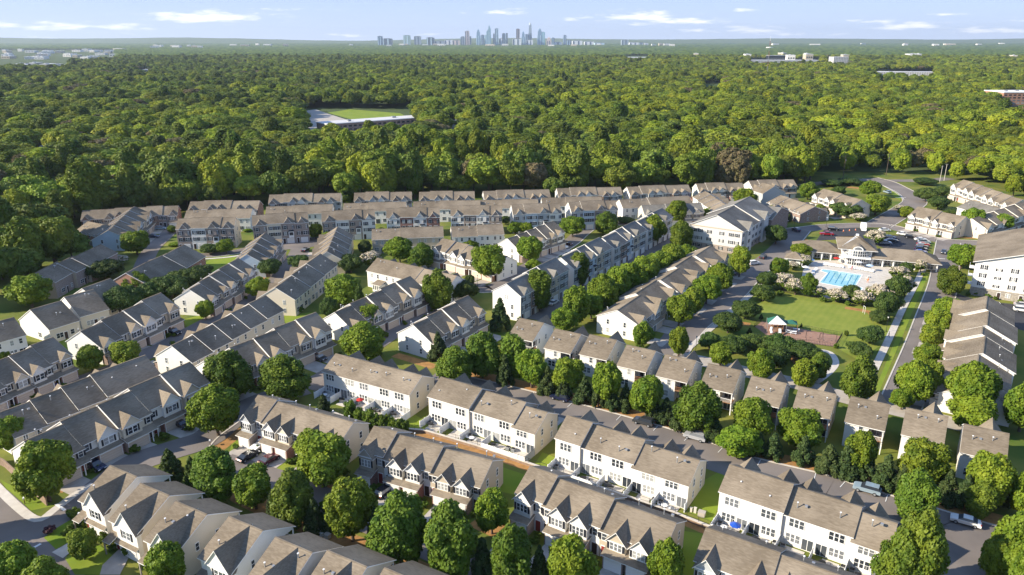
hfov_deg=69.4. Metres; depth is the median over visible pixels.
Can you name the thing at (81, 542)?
maple tree
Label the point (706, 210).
lime tree
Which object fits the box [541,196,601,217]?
townhouse row
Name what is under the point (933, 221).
townhouse row
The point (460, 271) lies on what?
garage door
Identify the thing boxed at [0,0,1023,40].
sky
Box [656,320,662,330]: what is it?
garage door
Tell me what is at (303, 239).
garage door
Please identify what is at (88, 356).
maple tree
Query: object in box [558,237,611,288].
townhouse row
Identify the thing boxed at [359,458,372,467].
window
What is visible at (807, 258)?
crape myrtle
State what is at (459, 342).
garage door
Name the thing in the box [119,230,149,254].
maple tree
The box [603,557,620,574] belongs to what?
garage door
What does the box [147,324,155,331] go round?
window
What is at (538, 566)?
evergreen tree
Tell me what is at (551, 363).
window
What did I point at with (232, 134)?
forest tree
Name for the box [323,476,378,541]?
maple tree
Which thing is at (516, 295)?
townhouse row
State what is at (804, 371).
lime tree
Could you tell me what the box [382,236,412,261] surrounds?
maple tree
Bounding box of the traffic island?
[891,191,900,199]
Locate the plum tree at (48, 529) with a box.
[42,525,55,533]
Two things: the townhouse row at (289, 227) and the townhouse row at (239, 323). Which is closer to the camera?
the townhouse row at (239, 323)
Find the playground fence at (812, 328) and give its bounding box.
[754,318,842,345]
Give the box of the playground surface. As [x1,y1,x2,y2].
[755,321,839,345]
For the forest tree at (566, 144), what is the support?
on the grass ground at (890, 444)
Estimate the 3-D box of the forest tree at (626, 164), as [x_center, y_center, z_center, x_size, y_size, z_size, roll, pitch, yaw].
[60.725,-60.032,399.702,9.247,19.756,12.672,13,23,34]
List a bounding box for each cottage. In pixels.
[18,300,80,341]
[34,261,74,298]
[57,256,88,287]
[61,289,109,329]
[71,244,117,281]
[74,278,122,315]
[113,262,166,286]
[147,254,184,273]
[163,244,205,268]
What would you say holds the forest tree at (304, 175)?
on the grass ground at (890, 444)
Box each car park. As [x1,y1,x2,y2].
[817,228,929,250]
[956,294,1023,329]
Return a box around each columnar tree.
[338,187,353,202]
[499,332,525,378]
[528,269,551,311]
[571,251,589,284]
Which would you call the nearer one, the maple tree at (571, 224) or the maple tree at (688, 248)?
the maple tree at (688, 248)
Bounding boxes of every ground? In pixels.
[0,49,992,171]
[0,172,1023,574]
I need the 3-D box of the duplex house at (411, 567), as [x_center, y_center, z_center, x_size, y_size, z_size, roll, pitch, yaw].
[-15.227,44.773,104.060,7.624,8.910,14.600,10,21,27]
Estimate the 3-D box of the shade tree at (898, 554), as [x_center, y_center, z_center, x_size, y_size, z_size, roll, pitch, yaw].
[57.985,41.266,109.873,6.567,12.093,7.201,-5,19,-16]
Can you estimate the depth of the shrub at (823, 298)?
237.06 m
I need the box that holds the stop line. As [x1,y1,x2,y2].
[55,504,65,510]
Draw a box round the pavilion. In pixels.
[785,251,803,266]
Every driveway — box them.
[61,427,198,494]
[141,328,183,349]
[150,229,162,241]
[229,446,296,469]
[238,355,333,400]
[377,496,433,521]
[428,267,489,285]
[460,334,502,350]
[490,544,618,574]
[524,249,570,262]
[558,417,564,424]
[647,275,745,346]
[829,214,843,218]
[898,229,948,240]
[912,320,928,406]
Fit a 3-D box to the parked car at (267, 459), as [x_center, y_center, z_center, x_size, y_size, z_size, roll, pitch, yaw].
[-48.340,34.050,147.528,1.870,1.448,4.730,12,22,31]
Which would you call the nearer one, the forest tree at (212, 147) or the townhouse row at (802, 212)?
the townhouse row at (802, 212)
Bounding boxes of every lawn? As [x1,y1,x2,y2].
[0,479,54,510]
[33,338,68,349]
[44,519,86,548]
[65,545,111,574]
[184,316,202,326]
[204,254,238,277]
[229,439,295,469]
[284,312,311,322]
[355,407,430,430]
[500,468,523,494]
[535,452,554,465]
[682,531,702,574]
[688,473,724,520]
[748,293,896,357]
[875,272,928,393]
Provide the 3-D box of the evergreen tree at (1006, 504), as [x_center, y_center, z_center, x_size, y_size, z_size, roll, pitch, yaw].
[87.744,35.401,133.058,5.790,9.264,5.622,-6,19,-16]
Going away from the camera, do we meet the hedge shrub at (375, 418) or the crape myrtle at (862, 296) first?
the hedge shrub at (375, 418)
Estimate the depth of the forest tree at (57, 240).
263.63 m
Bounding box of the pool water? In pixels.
[821,269,861,288]
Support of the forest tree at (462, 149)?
on the grass ground at (890, 444)
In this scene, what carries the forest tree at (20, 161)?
on the ground at (403, 109)
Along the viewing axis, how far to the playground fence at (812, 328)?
211.66 m
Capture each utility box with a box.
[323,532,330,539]
[697,509,705,517]
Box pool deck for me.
[802,260,891,299]
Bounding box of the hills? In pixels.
[0,37,1023,42]
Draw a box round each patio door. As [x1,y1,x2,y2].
[334,387,339,393]
[341,389,347,398]
[368,396,373,403]
[374,398,381,408]
[403,406,409,414]
[441,416,447,424]
[449,419,456,429]
[483,428,490,437]
[492,431,499,442]
[526,443,533,452]
[570,460,578,470]
[581,462,589,474]
[622,476,630,486]
[631,481,641,493]
[676,496,686,507]
[723,403,731,409]
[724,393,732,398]
[736,517,747,529]
[748,521,759,535]
[800,538,813,551]
[814,542,827,557]
[820,418,827,424]
[871,429,881,435]
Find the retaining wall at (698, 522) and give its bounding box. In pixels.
[331,407,794,552]
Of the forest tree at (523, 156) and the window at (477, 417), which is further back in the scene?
the forest tree at (523, 156)
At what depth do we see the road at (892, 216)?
377.66 m
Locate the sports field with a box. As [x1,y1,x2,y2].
[329,109,404,118]
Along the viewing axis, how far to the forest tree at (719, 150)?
441.29 m
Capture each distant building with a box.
[1,55,16,58]
[25,50,38,52]
[29,61,42,64]
[39,51,54,53]
[785,54,795,59]
[803,53,812,59]
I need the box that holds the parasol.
[730,521,740,528]
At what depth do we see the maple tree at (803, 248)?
282.49 m
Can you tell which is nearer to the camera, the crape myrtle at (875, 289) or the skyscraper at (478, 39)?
the crape myrtle at (875, 289)
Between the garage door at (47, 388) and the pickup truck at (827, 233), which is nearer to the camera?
the garage door at (47, 388)
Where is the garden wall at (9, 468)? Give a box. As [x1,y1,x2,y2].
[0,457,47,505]
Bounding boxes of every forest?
[0,43,1023,55]
[0,53,1023,180]
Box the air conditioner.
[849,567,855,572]
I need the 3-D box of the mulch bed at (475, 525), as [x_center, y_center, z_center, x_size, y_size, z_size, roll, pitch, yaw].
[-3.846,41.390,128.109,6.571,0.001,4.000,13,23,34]
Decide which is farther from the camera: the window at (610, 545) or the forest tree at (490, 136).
the forest tree at (490, 136)
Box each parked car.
[87,458,106,472]
[148,234,159,237]
[154,225,166,229]
[165,327,181,334]
[176,419,185,429]
[235,449,260,462]
[249,438,261,450]
[258,452,279,465]
[301,247,309,251]
[315,354,327,361]
[374,483,390,498]
[548,299,559,305]
[549,392,570,402]
[632,415,655,427]
[683,430,705,442]
[750,260,760,265]
[759,253,766,258]
[791,227,800,231]
[827,226,838,230]
[853,481,881,495]
[878,228,890,231]
[879,240,892,244]
[885,238,897,241]
[904,233,916,238]
[914,246,928,250]
[915,243,928,248]
[917,238,930,243]
[950,513,981,528]
[1013,301,1023,305]
[1013,305,1023,311]
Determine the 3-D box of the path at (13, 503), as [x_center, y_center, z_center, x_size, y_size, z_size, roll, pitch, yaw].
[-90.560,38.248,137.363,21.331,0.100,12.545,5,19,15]
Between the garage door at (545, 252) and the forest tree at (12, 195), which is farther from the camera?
the forest tree at (12, 195)
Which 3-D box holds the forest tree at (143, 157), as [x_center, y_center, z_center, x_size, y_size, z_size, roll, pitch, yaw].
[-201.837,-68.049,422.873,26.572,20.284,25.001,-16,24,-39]
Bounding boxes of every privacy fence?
[314,386,324,398]
[330,390,340,403]
[364,400,374,410]
[382,405,392,414]
[400,410,409,420]
[419,415,429,427]
[439,421,448,433]
[459,428,469,439]
[480,434,534,460]
[547,457,555,467]
[570,465,603,485]
[596,474,604,486]
[623,483,631,495]
[651,492,658,507]
[710,513,747,532]
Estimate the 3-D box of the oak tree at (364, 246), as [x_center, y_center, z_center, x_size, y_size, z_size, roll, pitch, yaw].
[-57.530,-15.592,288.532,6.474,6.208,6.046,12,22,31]
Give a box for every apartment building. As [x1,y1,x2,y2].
[690,196,774,253]
[967,228,1023,301]
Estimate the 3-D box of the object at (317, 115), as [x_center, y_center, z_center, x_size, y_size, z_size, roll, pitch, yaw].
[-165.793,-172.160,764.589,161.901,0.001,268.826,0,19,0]
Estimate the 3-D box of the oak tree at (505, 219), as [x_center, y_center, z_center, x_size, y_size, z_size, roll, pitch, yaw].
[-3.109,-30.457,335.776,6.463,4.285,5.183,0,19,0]
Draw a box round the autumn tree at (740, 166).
[729,156,751,183]
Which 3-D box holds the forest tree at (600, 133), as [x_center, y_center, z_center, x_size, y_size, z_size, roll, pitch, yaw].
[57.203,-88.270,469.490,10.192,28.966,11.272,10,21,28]
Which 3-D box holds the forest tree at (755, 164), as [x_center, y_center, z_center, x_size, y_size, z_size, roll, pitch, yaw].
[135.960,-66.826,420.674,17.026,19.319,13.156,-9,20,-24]
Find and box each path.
[0,483,92,521]
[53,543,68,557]
[205,255,237,258]
[688,284,761,349]
[815,349,838,382]
[874,269,924,369]
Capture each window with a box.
[0,388,7,395]
[7,384,13,390]
[16,379,29,388]
[34,372,46,381]
[46,367,52,374]
[52,363,58,370]
[56,332,63,338]
[61,359,72,368]
[76,450,85,458]
[85,443,91,451]
[86,319,93,325]
[89,509,100,520]
[101,434,115,445]
[120,529,132,541]
[125,423,139,435]
[132,330,141,337]
[144,415,152,423]
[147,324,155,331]
[151,410,157,417]
[166,402,178,412]
[171,311,178,318]
[195,541,199,551]
[212,235,218,242]
[212,568,224,574]
[241,422,250,430]
[250,558,254,568]
[255,423,261,429]
[264,430,274,438]
[277,434,287,442]
[288,230,293,237]
[301,343,310,350]
[316,337,325,344]
[326,374,333,381]
[326,384,333,392]
[345,379,353,386]
[347,390,354,397]
[356,226,360,233]
[359,383,367,390]
[359,394,367,401]
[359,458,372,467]
[375,315,381,322]
[376,458,383,465]
[379,388,388,396]
[381,400,389,407]
[386,311,393,317]
[388,467,401,476]
[394,392,403,400]
[394,403,402,411]
[404,301,410,307]
[405,472,418,481]
[415,297,420,303]
[422,472,430,479]
[432,400,441,409]
[432,413,440,421]
[435,482,449,491]
[452,330,458,337]
[453,487,468,496]
[455,407,464,416]
[457,421,465,429]
[463,325,469,332]
[472,487,480,494]
[473,425,482,433]
[474,413,483,422]
[479,316,484,322]
[499,421,508,429]
[500,433,509,442]
[514,501,529,513]
[515,439,524,448]
[516,430,526,438]
[533,504,542,513]
[542,509,549,517]
[548,360,554,366]
[549,516,564,529]
[558,456,568,466]
[560,442,570,452]
[569,524,585,537]
[584,367,590,373]
[590,452,601,461]
[590,527,599,536]
[591,465,602,475]
[592,264,597,273]
[599,532,607,541]
[607,541,624,553]
[609,471,620,481]
[611,459,623,469]
[621,378,628,384]
[630,245,633,253]
[630,550,647,562]
[641,473,653,482]
[642,484,654,494]
[662,490,674,501]
[665,480,677,490]
[695,570,708,574]
[721,511,734,521]
[724,496,738,508]
[760,508,775,520]
[761,525,775,537]
[785,532,800,544]
[788,518,804,530]
[828,531,845,544]
[828,546,844,559]
[853,557,869,570]
[857,546,874,557]
[977,281,984,285]
[979,273,986,277]
[980,265,987,269]
[1007,285,1015,290]
[1009,277,1017,281]
[1011,269,1018,273]
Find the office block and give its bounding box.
[584,41,593,44]
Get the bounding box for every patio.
[326,393,402,419]
[425,423,527,455]
[557,467,679,514]
[723,523,866,574]
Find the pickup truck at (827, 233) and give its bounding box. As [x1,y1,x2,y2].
[819,231,833,235]
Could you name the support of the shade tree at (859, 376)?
on the grass ground at (890, 444)
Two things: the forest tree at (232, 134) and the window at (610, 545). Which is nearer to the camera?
the window at (610, 545)
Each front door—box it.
[64,331,68,338]
[378,472,383,483]
[424,485,429,496]
[535,519,540,531]
[591,541,597,554]
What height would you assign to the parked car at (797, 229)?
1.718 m
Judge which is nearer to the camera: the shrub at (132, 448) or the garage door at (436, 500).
the garage door at (436, 500)
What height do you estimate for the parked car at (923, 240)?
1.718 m
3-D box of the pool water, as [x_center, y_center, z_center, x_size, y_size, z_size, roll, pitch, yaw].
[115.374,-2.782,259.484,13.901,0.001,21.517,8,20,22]
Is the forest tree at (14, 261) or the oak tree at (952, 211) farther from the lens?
the oak tree at (952, 211)
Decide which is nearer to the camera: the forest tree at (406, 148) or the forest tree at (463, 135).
the forest tree at (406, 148)
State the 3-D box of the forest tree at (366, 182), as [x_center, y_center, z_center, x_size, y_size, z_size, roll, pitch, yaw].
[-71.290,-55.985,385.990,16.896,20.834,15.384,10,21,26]
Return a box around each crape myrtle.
[117,255,128,261]
[360,250,382,265]
[774,272,794,289]
[784,278,803,294]
[789,261,799,269]
[800,254,811,264]
[811,286,826,296]
[826,288,848,301]
[849,212,867,220]
[851,290,875,305]
[863,229,886,242]
[865,283,894,296]
[888,266,910,276]
[893,205,904,208]
[903,276,917,295]
[915,259,927,271]
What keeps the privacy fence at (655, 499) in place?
on the grass ground at (890, 444)
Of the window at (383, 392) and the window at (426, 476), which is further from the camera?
the window at (383, 392)
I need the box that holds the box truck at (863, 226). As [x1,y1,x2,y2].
[860,222,866,230]
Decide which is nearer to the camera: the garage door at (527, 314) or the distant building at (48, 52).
the garage door at (527, 314)
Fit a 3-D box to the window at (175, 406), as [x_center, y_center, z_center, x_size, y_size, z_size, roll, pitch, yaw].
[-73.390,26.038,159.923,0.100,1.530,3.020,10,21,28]
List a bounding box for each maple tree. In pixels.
[0,351,10,358]
[0,415,24,454]
[1,273,53,307]
[10,439,76,502]
[65,527,98,560]
[75,344,103,371]
[108,340,140,363]
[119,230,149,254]
[143,540,186,574]
[185,382,240,435]
[194,300,213,318]
[216,239,234,253]
[231,461,270,509]
[245,276,270,295]
[292,428,351,487]
[309,223,321,238]
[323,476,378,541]
[359,303,378,323]
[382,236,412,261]
[471,244,505,275]
[474,486,508,533]
[507,221,521,233]
[514,347,548,387]
[516,236,542,259]
[519,222,532,231]
[546,533,599,574]
[551,306,579,329]
[551,356,584,389]
[559,215,585,236]
[562,285,591,326]
[587,273,619,310]
[587,291,603,318]
[591,360,622,401]
[606,266,631,296]
[619,261,648,288]
[629,375,663,414]
[632,320,654,343]
[634,255,659,279]
[646,214,667,241]
[647,250,673,268]
[662,243,686,261]
[665,200,687,220]
[666,294,695,325]
[668,326,689,356]
[681,244,696,254]
[683,287,705,315]
[691,275,721,303]
[704,262,733,289]
[730,245,751,276]
[732,188,758,200]
[732,396,774,435]
[769,257,789,273]
[776,407,824,449]
[790,243,813,254]
[799,182,820,199]
[843,429,878,468]
[859,180,882,194]
[865,194,891,214]
[888,388,916,409]
[893,359,933,400]
[895,436,952,484]
[912,342,943,361]
[919,323,946,344]
[921,359,944,401]
[924,308,951,329]
[931,296,959,311]
[943,360,1002,401]
[946,244,974,268]
[961,207,985,218]
[965,449,1018,505]
[978,533,1012,574]
[997,213,1014,227]
[1001,540,1023,574]
[1003,383,1023,431]
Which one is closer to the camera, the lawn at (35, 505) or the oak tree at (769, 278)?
the lawn at (35, 505)
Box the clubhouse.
[792,234,941,271]
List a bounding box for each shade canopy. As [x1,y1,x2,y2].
[766,316,786,333]
[784,320,797,329]
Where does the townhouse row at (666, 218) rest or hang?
on the grass ground at (890, 444)
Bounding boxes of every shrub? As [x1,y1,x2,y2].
[60,523,76,536]
[65,506,80,518]
[81,519,87,526]
[98,531,107,543]
[107,543,115,550]
[120,547,128,555]
[128,444,140,452]
[158,432,170,440]
[183,424,194,430]
[285,458,292,464]
[343,399,355,417]
[343,468,349,475]
[353,407,362,420]
[361,408,373,427]
[369,483,378,490]
[370,412,379,426]
[378,413,389,425]
[385,417,394,426]
[391,418,403,428]
[400,420,409,430]
[422,501,428,507]
[532,536,539,543]
[534,531,541,537]
[777,290,784,295]
[819,296,826,301]
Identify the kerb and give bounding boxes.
[209,421,239,445]
[471,377,996,525]
[479,224,625,292]
[686,231,810,356]
[791,223,976,240]
[866,179,902,222]
[881,178,926,227]
[882,240,936,394]
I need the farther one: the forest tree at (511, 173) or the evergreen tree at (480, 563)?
the forest tree at (511, 173)
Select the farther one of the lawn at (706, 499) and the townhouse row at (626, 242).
the townhouse row at (626, 242)
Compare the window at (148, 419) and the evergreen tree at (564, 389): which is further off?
the evergreen tree at (564, 389)
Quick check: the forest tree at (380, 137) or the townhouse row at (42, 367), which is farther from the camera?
the forest tree at (380, 137)
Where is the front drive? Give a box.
[100,549,128,574]
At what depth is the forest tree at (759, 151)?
438.66 m
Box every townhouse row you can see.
[0,317,27,353]
[0,337,78,410]
[0,355,160,453]
[10,362,209,485]
[65,292,184,364]
[77,221,109,245]
[80,205,181,226]
[92,206,154,250]
[152,295,284,372]
[173,258,255,315]
[175,217,241,248]
[184,208,255,230]
[188,200,263,214]
[195,312,336,394]
[235,233,286,276]
[235,395,369,462]
[252,212,309,243]
[256,253,337,315]
[265,204,333,226]
[268,193,342,209]
[309,226,353,273]
[321,209,375,239]
[322,350,434,416]
[323,276,428,340]
[343,201,406,223]
[354,191,411,206]
[354,426,504,514]
[366,258,464,304]
[372,226,443,252]
[386,207,439,227]
[397,295,488,360]
[413,200,479,221]
[419,191,474,200]
[427,373,557,454]
[431,238,516,281]
[450,205,501,225]
[450,224,504,246]
[480,199,537,216]
[482,189,550,202]
[492,257,569,320]
[498,221,567,262]
[509,203,561,233]
[509,465,686,574]
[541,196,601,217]
[554,410,707,509]
[555,187,622,201]
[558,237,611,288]
[565,200,617,229]
[596,245,730,340]
[601,221,646,266]
[616,195,691,218]
[623,184,691,198]
[636,208,672,249]
[638,203,703,225]
[692,182,744,200]
[692,525,857,574]
[693,191,729,210]
[717,457,899,574]
[729,201,789,227]
[743,179,797,197]
[752,183,785,203]
[766,195,828,222]
[809,189,871,218]
[905,207,969,238]
[928,296,1017,426]
[947,180,1023,207]
[956,200,999,214]
[964,201,1023,238]
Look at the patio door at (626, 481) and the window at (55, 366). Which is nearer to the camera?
the patio door at (626, 481)
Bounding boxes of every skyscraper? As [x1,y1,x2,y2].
[377,36,382,44]
[383,38,392,44]
[403,35,410,44]
[414,36,420,44]
[426,37,434,44]
[444,40,451,44]
[452,40,459,44]
[461,36,464,44]
[465,31,469,44]
[476,29,480,44]
[481,35,483,44]
[486,26,490,43]
[495,28,498,44]
[502,33,504,43]
[513,39,520,44]
[516,29,519,38]
[522,31,524,44]
[527,40,532,44]
[528,22,531,39]
[537,28,541,44]
[542,32,544,44]
[546,37,550,44]
[572,40,581,44]
[621,40,628,44]
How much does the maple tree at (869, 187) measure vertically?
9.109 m
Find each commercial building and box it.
[316,115,416,130]
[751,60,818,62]
[766,55,785,59]
[828,56,848,62]
[877,71,932,75]
[984,90,1023,106]
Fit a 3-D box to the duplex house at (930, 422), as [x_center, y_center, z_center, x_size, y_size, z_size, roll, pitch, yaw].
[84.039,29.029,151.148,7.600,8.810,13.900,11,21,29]
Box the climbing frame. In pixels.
[770,324,783,333]
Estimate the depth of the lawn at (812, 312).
226.01 m
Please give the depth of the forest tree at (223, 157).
391.56 m
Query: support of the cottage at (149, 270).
on the grass ground at (890, 444)
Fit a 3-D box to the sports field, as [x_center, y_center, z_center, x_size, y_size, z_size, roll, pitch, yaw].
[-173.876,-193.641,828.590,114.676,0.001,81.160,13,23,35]
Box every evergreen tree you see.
[266,490,271,514]
[303,497,326,535]
[316,394,330,411]
[321,493,334,533]
[367,506,377,533]
[426,331,446,361]
[470,537,492,574]
[489,297,511,331]
[496,354,514,386]
[530,544,548,574]
[536,365,557,396]
[555,381,572,399]
[572,375,592,404]
[591,391,604,408]
[604,392,621,411]
[615,384,632,414]
[645,402,659,422]
[656,397,673,424]
[669,416,686,432]
[703,418,722,443]
[748,431,765,456]
[761,432,783,462]
[790,435,815,466]
[814,444,839,477]
[837,442,858,482]
[855,457,875,481]
[871,454,896,493]
[891,461,908,491]
[937,469,957,509]
[953,474,972,508]
[994,492,1010,509]
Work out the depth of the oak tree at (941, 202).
362.51 m
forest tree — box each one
[0,163,9,175]
[0,170,6,180]
[0,174,56,184]
[0,178,26,195]
[0,196,16,224]
[0,215,45,274]
[0,245,41,278]
[1,188,33,203]
[7,156,40,169]
[7,165,22,175]
[10,202,70,219]
[16,170,25,177]
[17,182,71,203]
[24,156,47,177]
[31,215,78,261]
[35,218,74,262]
[40,155,53,179]
[44,188,74,220]
[49,152,67,176]
[53,173,64,180]
[54,145,67,156]
[57,177,75,217]
[64,156,103,212]
[64,229,89,255]
[67,153,77,168]
[74,183,102,210]
[89,161,110,180]
[93,159,114,165]
[98,183,121,208]
[101,179,117,208]
[103,165,115,172]
[109,163,139,174]
[112,146,140,165]
[114,167,139,180]
[116,162,141,206]
[119,178,160,206]
[128,143,144,155]
[136,143,196,153]
[136,163,144,177]
[137,151,166,163]
[141,153,197,186]
[150,186,185,205]
[162,177,199,209]
[173,147,199,155]
[179,152,194,161]
[193,156,202,165]
[195,148,214,159]
[196,158,227,195]
[196,184,221,200]
[207,143,218,152]
[212,149,224,159]
[217,150,236,194]
[217,162,238,199]
[224,128,239,144]
[225,140,235,150]
[230,140,253,158]
[231,152,256,199]
[232,174,261,199]
[248,147,271,193]
[253,147,274,156]
[254,143,274,151]
[257,170,292,193]
[272,146,292,193]
[285,162,332,192]
[286,146,303,151]
[287,150,304,163]
[295,148,310,152]
[301,156,344,192]
[304,147,327,192]
[317,135,340,153]
[326,150,350,170]
[331,171,362,191]
[334,128,356,150]
[344,144,367,154]
[345,150,364,191]
[358,148,402,174]
[361,160,375,191]
[367,139,393,147]
[368,155,397,191]
[373,126,389,147]
[379,144,391,149]
[391,142,404,154]
[394,127,407,142]
[395,135,415,150]
[395,167,424,191]
[399,154,424,166]
[403,145,409,153]
[404,147,423,198]
[405,129,421,147]
[416,129,425,145]
[419,144,432,155]
[422,155,440,190]
[422,168,429,191]
[423,128,441,144]
[425,164,455,190]
[426,151,439,157]
[430,138,454,155]
[439,151,458,190]
[440,152,460,161]
[448,174,474,190]
[454,130,469,146]
[454,140,472,160]
[457,160,464,174]
[460,158,476,190]
[465,152,486,160]
[465,156,501,190]
[467,126,489,154]
[487,132,496,154]
[489,132,509,157]
[494,143,516,185]
[496,160,526,188]
[501,148,544,189]
[514,141,526,148]
[516,140,542,151]
[520,143,529,186]
[522,162,547,189]
[537,149,554,163]
[542,176,563,196]
[543,137,561,150]
[543,137,576,147]
[545,163,558,178]
[548,148,563,164]
[550,154,579,176]
[558,174,584,187]
[561,141,570,151]
[563,144,575,156]
[571,142,590,186]
[576,139,591,149]
[587,153,602,185]
[588,140,612,152]
[589,165,602,186]
[590,155,622,186]
[592,139,610,156]
[593,125,610,141]
[602,165,636,186]
[604,140,629,160]
[619,159,634,188]
[621,139,636,147]
[626,146,634,156]
[630,144,648,161]
[633,161,659,185]
[638,148,674,184]
[646,141,668,150]
[650,167,671,184]
[657,138,679,150]
[667,138,684,152]
[668,151,679,158]
[670,163,681,184]
[672,152,707,184]
[679,130,704,155]
[691,146,716,161]
[695,164,717,182]
[699,149,715,182]
[710,142,726,150]
[714,165,733,182]
[715,145,740,153]
[715,146,753,165]
[748,154,761,180]
[753,148,767,178]
[758,154,783,178]
[771,137,798,179]
[778,154,799,179]
[787,144,813,183]
[798,147,819,182]
[805,143,830,179]
[1004,173,1023,195]
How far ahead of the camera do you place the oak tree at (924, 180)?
425.44 m
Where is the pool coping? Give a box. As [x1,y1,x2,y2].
[819,269,862,289]
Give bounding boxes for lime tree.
[0,539,37,574]
[20,555,69,574]
[121,271,148,286]
[166,225,175,232]
[168,242,177,246]
[324,273,361,304]
[338,320,386,360]
[464,240,478,246]
[525,258,541,269]
[646,536,685,574]
[671,340,688,355]
[704,207,710,215]
[709,341,731,365]
[715,423,763,457]
[746,347,775,377]
[791,357,818,387]
[897,206,914,216]
[945,395,998,426]
[991,511,1023,542]
[1009,471,1023,510]
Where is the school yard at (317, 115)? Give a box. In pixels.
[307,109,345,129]
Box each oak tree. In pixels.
[84,258,124,278]
[102,285,145,310]
[137,281,163,298]
[149,274,189,297]
[167,267,207,286]
[191,265,213,276]
[199,243,217,253]
[256,258,281,273]
[287,255,308,266]
[319,297,337,315]
[337,253,362,272]
[357,240,371,252]
[452,279,479,298]
[464,275,474,282]
[502,216,509,223]
[617,216,634,222]
[698,331,721,348]
[712,311,742,332]
[721,334,749,352]
[732,300,761,317]
[732,300,763,318]
[739,333,767,349]
[749,284,775,300]
[756,271,777,285]
[764,332,797,349]
[765,225,787,243]
[767,346,790,367]
[790,340,822,359]
[821,179,844,185]
[828,202,863,215]
[830,186,846,193]
[837,178,863,184]
[841,284,860,300]
[845,341,873,355]
[856,325,884,342]
[869,310,891,322]
[873,291,905,312]
[885,275,910,296]
[899,262,914,272]
[913,177,938,184]
[913,187,938,201]
[927,196,950,209]
[934,185,950,195]
[945,209,956,213]
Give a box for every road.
[0,490,74,574]
[22,247,309,403]
[39,389,310,530]
[133,229,175,267]
[201,247,245,256]
[230,454,474,574]
[283,237,318,249]
[308,283,480,390]
[433,373,995,537]
[478,222,627,291]
[528,235,671,319]
[659,228,809,354]
[673,353,961,430]
[786,223,976,244]
[797,177,953,185]
[865,178,926,226]
[883,242,958,408]
[936,509,987,574]
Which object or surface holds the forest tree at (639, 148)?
on the grass ground at (890, 444)
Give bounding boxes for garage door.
[0,401,7,410]
[17,390,33,403]
[38,382,53,393]
[62,371,78,382]
[63,467,82,485]
[92,526,104,535]
[100,445,123,463]
[125,548,137,561]
[128,433,150,447]
[137,338,146,347]
[150,332,163,344]
[165,414,184,432]
[171,321,183,329]
[215,305,221,315]
[225,298,232,307]
[235,294,241,303]
[238,437,248,448]
[261,444,271,453]
[275,448,285,460]
[287,238,294,242]
[300,354,314,365]
[301,237,307,241]
[319,347,332,356]
[354,234,361,239]
[357,475,369,487]
[386,483,398,493]
[388,318,398,329]
[403,488,415,496]
[404,310,413,320]
[417,306,426,315]
[431,262,438,268]
[433,496,443,506]
[446,264,454,271]
[452,339,461,346]
[456,267,463,274]
[459,504,465,511]
[472,271,480,278]
[479,326,487,331]
[482,274,491,281]
[511,520,525,529]
[525,310,529,318]
[542,249,547,255]
[545,534,557,545]
[552,246,557,252]
[559,244,564,250]
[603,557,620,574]
[626,566,644,574]
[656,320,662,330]
[905,224,913,229]
[918,227,926,232]
[928,229,936,234]
[942,232,950,238]
[958,198,964,203]
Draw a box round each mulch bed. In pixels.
[211,428,240,449]
[228,493,429,566]
[369,427,704,532]
[391,353,435,368]
[470,520,503,536]
[471,373,1002,524]
[790,354,799,363]
[845,306,870,318]
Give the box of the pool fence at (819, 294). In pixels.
[773,285,871,305]
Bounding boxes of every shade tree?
[188,445,237,502]
[202,349,254,396]
[257,353,311,400]
[269,466,313,529]
[364,488,426,563]
[407,242,433,266]
[421,268,453,308]
[421,498,477,574]
[434,344,473,379]
[465,331,500,377]
[490,522,531,574]
[595,211,618,234]
[670,219,693,245]
[672,380,722,432]
[800,272,818,295]
[811,351,830,379]
[815,204,829,214]
[839,353,878,398]
[869,528,925,574]
[893,467,942,517]
[894,504,950,574]
[936,265,968,294]
[964,480,998,519]
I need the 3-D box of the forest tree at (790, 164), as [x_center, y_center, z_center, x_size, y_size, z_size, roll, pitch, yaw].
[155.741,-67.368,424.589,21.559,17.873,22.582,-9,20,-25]
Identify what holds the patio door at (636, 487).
in the townhouse row at (621, 454)
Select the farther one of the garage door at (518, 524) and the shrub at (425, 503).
the shrub at (425, 503)
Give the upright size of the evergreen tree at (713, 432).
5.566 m
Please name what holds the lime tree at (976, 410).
on the grass ground at (890, 444)
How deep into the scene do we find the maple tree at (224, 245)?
288.40 m
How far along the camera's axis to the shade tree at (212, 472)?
131.16 m
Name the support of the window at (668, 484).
in the townhouse row at (621, 454)
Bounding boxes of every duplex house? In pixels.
[72,464,172,535]
[102,481,204,561]
[137,498,241,574]
[196,512,295,574]
[249,532,343,574]
[311,544,395,574]
[380,560,447,574]
[510,315,554,353]
[543,325,588,369]
[579,331,625,376]
[617,341,663,389]
[655,350,702,400]
[702,359,746,414]
[743,371,790,429]
[793,381,838,442]
[842,391,890,454]
[898,402,948,458]
[955,417,1009,479]
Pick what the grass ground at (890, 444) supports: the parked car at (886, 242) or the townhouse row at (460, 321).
the townhouse row at (460, 321)
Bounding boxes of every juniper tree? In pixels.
[158,448,184,481]
[183,456,192,486]
[355,282,363,300]
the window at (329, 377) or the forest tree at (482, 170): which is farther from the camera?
the forest tree at (482, 170)

